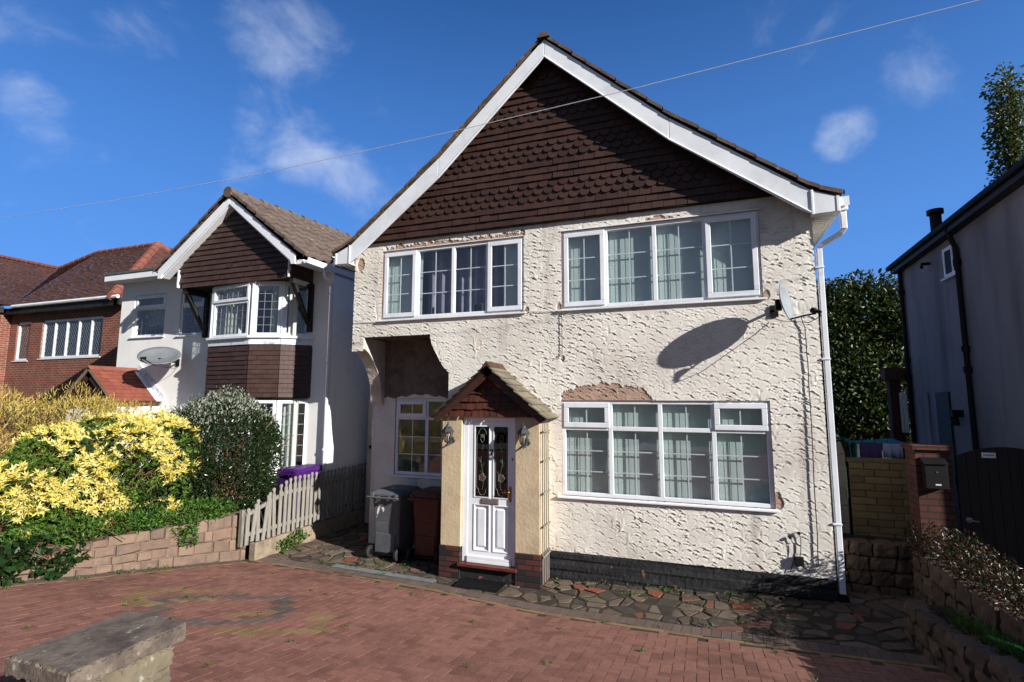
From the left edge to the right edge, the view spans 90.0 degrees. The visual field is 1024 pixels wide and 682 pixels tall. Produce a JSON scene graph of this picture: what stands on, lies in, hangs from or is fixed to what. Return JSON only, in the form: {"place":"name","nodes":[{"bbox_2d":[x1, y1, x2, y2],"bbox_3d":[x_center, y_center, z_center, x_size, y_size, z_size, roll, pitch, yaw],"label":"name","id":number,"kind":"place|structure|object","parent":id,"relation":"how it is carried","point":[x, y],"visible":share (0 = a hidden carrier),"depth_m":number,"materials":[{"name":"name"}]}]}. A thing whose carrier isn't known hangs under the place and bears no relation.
{"place":"outdoors","nodes":[
{"label":"outdoors","id":0,"kind":"place"},
{"bbox_2d":[0,478,312,548],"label":"garden bed","id":1,"kind":"object","parent":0,"point":[262,511],"visible":0.01,"depth_m":9.29,"materials":[{"name":"soil"}]},
{"bbox_2d":[0,490,12,542],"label":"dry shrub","id":2,"kind":"object","parent":1,"relation":"on","point":[5,520],"visible":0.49,"depth_m":6.19,"materials":[{"name":"green plant"}]},
{"bbox_2d":[0,494,172,549],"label":"bedding plant","id":3,"kind":"object","parent":1,"relation":"on","point":[125,526],"visible":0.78,"depth_m":6.70,"materials":[{"name":"green plant"}]},
{"bbox_2d":[0,410,201,545],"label":"yellow shrub","id":4,"kind":"object","parent":1,"relation":"on","point":[58,497],"visible":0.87,"depth_m":6.95,"materials":[{"name":"yellow plant"}]},
{"bbox_2d":[79,430,176,514],"bbox_3d":[-5.365,1.891,7.190,0.437,1.292,1.219,-5,-8,38],"label":"bramble","id":5,"kind":"object","parent":4,"relation":"attached to","point":[119,446],"visible":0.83,"depth_m":7.21,"materials":[{"name":"green plant"}]},
{"bbox_2d":[0,381,215,529],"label":"golden hedge","id":6,"kind":"object","parent":1,"relation":"on","point":[29,423],"visible":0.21,"depth_m":7.77,"materials":[{"name":"yellow plant"}]},
{"bbox_2d":[141,383,293,517],"bbox_3d":[-5.016,1.864,8.800,2.212,2.272,1.808,2,-7,-18],"label":"evergreen shrub","id":7,"kind":"object","parent":1,"relation":"on","point":[249,416],"visible":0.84,"depth_m":8.53,"materials":[{"name":"green plant"}]},
{"bbox_2d":[275,466,311,525],"bbox_3d":[-4.086,2.885,9.524,0.490,1.063,0.442,-2,-7,20],"label":"wheelie bin","id":8,"kind":"object","parent":1,"relation":"on","point":[288,473],"visible":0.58,"depth_m":9.42,"materials":[{"name":"purple plastic"}]},
{"bbox_2d":[296,464,321,519],"bbox_3d":[-3.964,2.924,9.860,0.490,1.063,0.442,-2,-7,20],"label":"wheelie bin","id":9,"kind":"object","parent":1,"relation":"on","point":[316,468],"visible":0.24,"depth_m":9.80,"materials":[{"name":"purple plastic"}]},
{"bbox_2d":[1,522,941,681],"bbox_3d":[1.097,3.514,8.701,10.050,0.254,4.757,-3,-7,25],"label":"crazy paving","id":10,"kind":"structure","parent":0,"point":[845,619],"depth_m":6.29,"materials":[{"name":"stone"}]},
{"bbox_2d":[276,527,309,552],"bbox_3d":[-3.816,3.461,8.899,0.343,0.364,0.670,-2,-7,20],"label":"weed clump","id":11,"kind":"object","parent":10,"relation":"on","point":[290,540],"visible":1,"depth_m":8.88,"materials":[{"name":"green plant"}]},
{"bbox_2d":[249,507,364,559],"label":"fence kerb","id":12,"kind":"structure","parent":10,"relation":"on","point":[260,549],"depth_m":9.44,"materials":[{"name":"concrete"}]},
{"bbox_2d":[238,462,366,547],"bbox_3d":[-3.655,3.087,9.836,0.124,1.215,3.686,-2,-7,20],"label":"picket fence","id":13,"kind":"object","parent":12,"relation":"on","point":[354,495],"visible":0.82,"depth_m":9.36,"materials":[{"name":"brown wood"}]},
{"bbox_2d":[331,564,436,582],"bbox_3d":[-1.941,3.468,7.633,1.833,0.028,0.128,-3,-7,23],"label":"drain channel","id":14,"kind":"object","parent":10,"relation":"on","point":[409,577],"visible":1,"depth_m":7.60,"materials":[{"name":"grey plastic"}]},
{"bbox_2d":[365,485,421,561],"bbox_3d":[-1.974,3.030,8.633,0.610,1.098,0.790,-3,-7,22],"label":"wheelie bin","id":15,"kind":"object","parent":10,"relation":"on","point":[394,521],"visible":0.88,"depth_m":8.40,"materials":[{"name":"grey plastic"}]},
{"bbox_2d":[3,547,817,681],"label":"weeds","id":16,"kind":"object","parent":10,"relation":"on","point":[209,663],"visible":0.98,"depth_m":6.50,"materials":[{"name":"green plant"}]},
{"bbox_2d":[406,486,440,564],"bbox_3d":[-1.310,3.014,8.479,0.570,1.096,0.790,-2,-7,18],"label":"wheelie bin","id":17,"kind":"object","parent":10,"relation":"on","point":[427,512],"visible":0.85,"depth_m":8.22,"materials":[{"name":"brown plastic"}]},
{"bbox_2d":[0,557,938,669],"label":"driveway edging","id":18,"kind":"object","parent":10,"relation":"on","point":[874,655],"visible":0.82,"depth_m":5.97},
{"bbox_2d":[454,577,505,592],"bbox_3d":[-0.440,3.385,7.112,0.650,0.021,0.330,-2,-7,20],"label":"door mat","id":19,"kind":"object","parent":10,"relation":"on","point":[482,585],"depth_m":7.10,"materials":[{"name":"rubber"}]},
{"bbox_2d":[0,562,955,681],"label":"driveway","id":20,"kind":"structure","parent":0,"point":[232,634],"depth_m":4.90,"materials":[{"name":"red brick"}]},
{"bbox_2d":[4,0,979,217],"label":"overhead wire","id":21,"kind":"object","parent":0,"point":[549,108],"visible":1,"depth_m":5.94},
{"bbox_2d":[0,0,1023,319],"label":"sky","id":22,"kind":"structure","parent":0,"point":[103,101],"materials":[{"name":"blue"}]},
{"bbox_2d":[245,432,961,549],"bbox_3d":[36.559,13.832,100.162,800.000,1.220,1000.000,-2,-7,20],"label":"ground","id":23,"kind":"structure","parent":0,"point":[836,435],"depth_m":22.87,"materials":[{"name":"green plant"}]},
{"bbox_2d":[0,241,172,473],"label":"house","id":24,"kind":"structure","parent":23,"relation":"on","point":[57,337],"depth_m":17.12,"materials":[{"name":"red brick"}]},
{"bbox_2d":[11,322,30,361],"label":"window","id":25,"kind":"structure","parent":24,"relation":"in","point":[17,359],"depth_m":17.36,"materials":[{"name":"white plastic"}]},
{"bbox_2d":[37,316,102,359],"bbox_3d":[-14.151,-0.080,16.449,3.090,1.305,0.140,-2,-7,20],"label":"window","id":26,"kind":"structure","parent":24,"relation":"in","point":[80,320],"depth_m":16.50,"materials":[{"name":"white plastic"}]},
{"bbox_2d":[4,611,185,681],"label":"gate pier","id":27,"kind":"structure","parent":23,"relation":"on","point":[129,646],"depth_m":2.13,"materials":[{"name":"concrete"}]},
{"bbox_2d":[0,511,246,581],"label":"stone wall","id":28,"kind":"structure","parent":23,"relation":"on","point":[157,547],"depth_m":7.26,"materials":[{"name":"beige stone"}]},
{"bbox_2d":[0,532,90,586],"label":"bramble","id":29,"kind":"object","parent":28,"relation":"on","point":[8,566],"visible":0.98,"depth_m":6.16,"materials":[{"name":"green plant"}]},
{"bbox_2d":[126,495,238,548],"bbox_3d":[-4.931,2.732,7.740,0.686,0.727,1.590,-2,-7,20],"label":"trailing plant","id":30,"kind":"object","parent":28,"relation":"on","point":[209,509],"visible":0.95,"depth_m":7.63,"materials":[{"name":"green plant"}]},
{"bbox_2d":[59,186,369,520],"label":"house","id":31,"kind":"structure","parent":23,"relation":"on","point":[252,295],"depth_m":10.70,"materials":[{"name":"white paint"}]},
{"bbox_2d":[128,293,166,338],"bbox_3d":[-8.615,-0.578,12.379,1.170,1.055,0.413,-2,-7,20],"label":"window","id":32,"kind":"structure","parent":31,"relation":"in","point":[157,306],"depth_m":12.38,"materials":[{"name":"white plastic"}]},
{"bbox_2d":[137,347,180,368],"bbox_3d":[-7.712,0.347,11.240,0.658,0.495,0.833,-6,-9,44],"label":"satellite dish","id":33,"kind":"object","parent":31,"relation":"attached to","point":[157,355],"visible":1,"depth_m":11.30,"materials":[{"name":"grey metal"}]},
{"bbox_2d":[175,294,203,336],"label":"window","id":34,"kind":"structure","parent":31,"relation":"in","point":[198,301],"depth_m":11.86,"materials":[{"name":"white plastic"}]},
{"bbox_2d":[201,400,307,470],"bbox_3d":[-5.400,1.891,10.421,2.681,1.360,0.660,-2,-7,17],"label":"bow window","id":35,"kind":"structure","parent":31,"relation":"in","point":[287,411],"depth_m":10.20,"materials":[{"name":"white plastic"}]},
{"bbox_2d":[209,282,311,337],"bbox_3d":[-5.394,-0.605,10.713,2.681,1.085,0.660,-2,-7,17],"label":"bow window","id":36,"kind":"structure","parent":31,"relation":"in","point":[279,302],"depth_m":10.44,"materials":[{"name":"white plastic"}]},
{"bbox_2d":[332,31,849,602],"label":"house","id":37,"kind":"structure","parent":23,"relation":"on","point":[648,253],"depth_m":7.46,"materials":[{"name":"white paint"}]},
{"bbox_2d":[389,398,447,478],"bbox_3d":[-1.496,1.732,9.180,1.430,1.395,0.250,-2,-7,20],"label":"window","id":38,"kind":"structure","parent":37,"relation":"in","point":[425,415],"depth_m":9.20,"materials":[{"name":"white plastic"}]},
{"bbox_2d":[431,307,436,313],"bbox_3d":[-1.332,-0.501,8.743,0.100,0.160,0.015,-2,-7,20],"label":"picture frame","id":39,"kind":"object","parent":37,"relation":"on","point":[432,310],"visible":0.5,"depth_m":8.74,"materials":[{"name":"white plastic"}]},
{"bbox_2d":[441,421,454,445],"bbox_3d":[-0.950,1.375,7.619,0.170,0.365,0.213,-2,-7,20],"label":"wall lantern","id":40,"kind":"object","parent":37,"relation":"attached to","point":[447,429],"depth_m":7.59,"materials":[{"name":"metal"}]},
{"bbox_2d":[377,237,525,321],"bbox_3d":[-0.998,-0.982,8.692,2.720,1.255,0.430,-2,-7,20],"label":"window","id":41,"kind":"structure","parent":37,"relation":"in","point":[489,276],"depth_m":8.75,"materials":[{"name":"white plastic"}]},
{"bbox_2d":[353,311,551,322],"bbox_3d":[-1.068,-0.398,8.447,3.710,0.034,0.013,-2,-7,20],"label":"telephone wire","id":42,"kind":"object","parent":37,"relation":"on","point":[527,311],"visible":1,"depth_m":7.95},
{"bbox_2d":[473,303,482,311],"bbox_3d":[-0.561,-0.536,8.467,0.160,0.170,0.015,-2,-7,20],"label":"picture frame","id":43,"kind":"object","parent":37,"relation":"on","point":[478,307],"visible":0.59,"depth_m":8.46,"materials":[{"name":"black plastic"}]},
{"bbox_2d":[467,422,513,562],"bbox_3d":[-0.312,2.172,7.457,0.717,1.959,0.109,-2,-7,20],"label":"door","id":44,"kind":"structure","parent":37,"relation":"in","point":[490,443],"depth_m":7.47,"materials":[{"name":"white plastic"}]},
{"bbox_2d":[517,422,530,448],"bbox_3d":[0.165,1.330,7.218,0.170,0.365,0.213,-2,-7,20],"label":"wall lantern","id":45,"kind":"object","parent":37,"relation":"attached to","point":[526,442],"depth_m":7.19,"materials":[{"name":"metal"}]},
{"bbox_2d":[542,423,550,584],"bbox_3d":[0.487,2.273,7.286,0.031,2.180,0.360,-2,-7,20],"label":"trellis","id":46,"kind":"object","parent":37,"relation":"attached to","point":[545,563],"visible":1,"depth_m":7.25,"materials":[{"name":"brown wood"}]},
{"bbox_2d":[557,210,766,311],"bbox_3d":[2.076,-1.118,7.465,2.880,1.255,0.200,-2,-7,20],"label":"window","id":47,"kind":"structure","parent":37,"relation":"in","point":[716,258],"depth_m":7.46,"materials":[{"name":"white plastic"}]},
{"bbox_2d":[557,400,779,512],"bbox_3d":[2.065,1.544,7.156,2.910,1.415,0.200,-2,-7,20],"label":"window","id":48,"kind":"structure","parent":37,"relation":"in","point":[709,453],"depth_m":7.14,"materials":[{"name":"white plastic"}]},
{"bbox_2d":[770,284,821,322],"bbox_3d":[3.452,-0.466,6.437,0.344,0.525,0.762,1,-7,-11],"label":"satellite dish","id":49,"kind":"object","parent":37,"relation":"attached to","point":[783,301],"visible":1,"depth_m":6.49,"materials":[{"name":"white metal"}]},
{"bbox_2d":[788,317,818,571],"bbox_3d":[3.639,1.284,6.515,0.352,3.222,0.048,-2,-7,20],"label":"aerial cable","id":50,"kind":"object","parent":37,"relation":"attached to","point":[799,560],"visible":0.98,"depth_m":6.40,"materials":[{"name":"black plastic"}]},
{"bbox_2d":[816,268,911,464],"bbox_3d":[12.976,1.010,19.850,8.008,7.854,4.668,-2,-7,20],"label":"broadleaf tree","id":51,"kind":"object","parent":23,"relation":"on","point":[863,350],"visible":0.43,"depth_m":18.79,"materials":[{"name":"green plant"}]},
{"bbox_2d":[844,438,902,458],"bbox_3d":[6.272,2.607,8.898,0.876,1.842,0.580,-2,-7,20],"label":"clothes airer","id":52,"kind":"object","parent":23,"relation":"on","point":[889,440],"visible":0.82,"depth_m":8.87,"materials":[{"name":"green metal"}]},
{"bbox_2d":[859,443,881,457],"bbox_3d":[6.136,1.951,8.749,0.329,0.406,0.086,-2,-7,20],"label":"towel","id":53,"kind":"object","parent":52,"relation":"hanging from","point":[870,450],"visible":0.56,"depth_m":8.76,"materials":[{"name":"purple fabric"}]},
{"bbox_2d":[882,443,903,457],"bbox_3d":[6.438,1.852,8.651,0.289,0.241,0.085,-2,-7,20],"label":"sheet","id":54,"kind":"object","parent":52,"relation":"hanging from","point":[892,450],"visible":0.96,"depth_m":8.65,"materials":[{"name":"fabric"}]},
{"bbox_2d":[833,532,963,596],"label":"stone terrace wall","id":55,"kind":"structure","parent":23,"relation":"on","point":[879,565],"depth_m":6.43,"materials":[{"name":"stone"}]},
{"bbox_2d":[827,440,849,532],"bbox_3d":[4.537,2.079,7.183,0.280,1.360,0.060,-2,-7,20],"label":"concrete fence","id":56,"kind":"object","parent":55,"relation":"on","point":[843,494],"visible":0.43,"depth_m":7.14,"materials":[{"name":"grey concrete"}]},
{"bbox_2d":[845,457,911,538],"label":"garden wall","id":57,"kind":"structure","parent":55,"relation":"on","point":[878,496],"depth_m":6.93,"materials":[{"name":"yellow brick"}]},
{"bbox_2d":[900,443,959,566],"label":"brick pier","id":58,"kind":"structure","parent":23,"relation":"on","point":[932,506],"depth_m":6.02,"materials":[{"name":"brown brick"}]},
{"bbox_2d":[919,457,949,488],"bbox_3d":[4.936,1.542,5.974,0.240,0.348,0.121,-2,-7,20],"label":"letter box","id":59,"kind":"object","parent":58,"relation":"attached to","point":[934,472],"visible":1,"depth_m":5.94,"materials":[{"name":"black plastic"}]},
{"bbox_2d":[880,157,1023,537],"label":"house","id":60,"kind":"structure","parent":23,"relation":"on","point":[959,272],"depth_m":8.64,"materials":[{"name":"grey paint"}]},
{"bbox_2d":[899,393,909,432],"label":"extension window","id":61,"kind":"structure","parent":60,"relation":"in","point":[903,404],"depth_m":11.15,"materials":[{"name":"plastic"}]},
{"bbox_2d":[917,393,932,442],"bbox_3d":[8.388,2.273,10.319,0.029,2.440,0.520,-2,-7,20],"label":"side door","id":62,"kind":"structure","parent":60,"relation":"in","point":[924,411],"depth_m":10.36,"materials":[{"name":"wood"}]},
{"bbox_2d":[940,242,956,281],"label":"window","id":63,"kind":"structure","parent":60,"relation":"in","point":[947,253],"depth_m":9.20,"materials":[{"name":"plastic"}]},
{"bbox_2d":[935,392,961,529],"bbox_3d":[8.084,2.175,9.483,0.029,2.440,0.550,-2,-7,20],"label":"side door","id":64,"kind":"structure","parent":60,"relation":"in","point":[943,401],"depth_m":9.42,"materials":[{"name":"wood"}]},
{"bbox_2d":[903,599,1023,681],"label":"planter wall","id":65,"kind":"structure","parent":23,"relation":"on","point":[949,650],"depth_m":4.32,"materials":[{"name":"brown stone"}]},
{"bbox_2d":[928,605,1022,663],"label":"planter soil","id":66,"kind":"structure","parent":65,"relation":"in","point":[936,609],"depth_m":4.95,"materials":[{"name":"brown soil"}]},
{"bbox_2d":[940,605,1023,663],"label":"ground ivy","id":67,"kind":"object","parent":66,"relation":"on","point":[1001,645],"visible":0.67,"depth_m":4.29,"materials":[{"name":"green plant"}]},
{"bbox_2d":[987,635,1023,650],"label":"garden hose","id":68,"kind":"object","parent":66,"relation":"on","point":[1017,646],"visible":0.48,"depth_m":4.03,"materials":[{"name":"green rubber"}]},
{"bbox_2d":[912,550,1023,652],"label":"planter wall","id":69,"kind":"structure","parent":23,"relation":"on","point":[937,585],"depth_m":5.08,"materials":[{"name":"brown stone"}]},
{"bbox_2d":[903,519,1023,620],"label":"cotoneaster","id":70,"kind":"object","parent":69,"relation":"on","point":[999,577],"visible":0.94,"depth_m":5.07,"materials":[{"name":"green plant"}]},
{"bbox_2d":[955,447,1023,608],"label":"side gate","id":71,"kind":"structure","parent":23,"relation":"on","point":[990,482],"depth_m":5.79,"materials":[{"name":"brown wood"}]},
{"bbox_2d":[979,61,1023,187],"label":"poplar tree","id":72,"kind":"object","parent":23,"relation":"on","point":[1012,130],"visible":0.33,"depth_m":30.58,"materials":[{"name":"green plant"}]}
]}

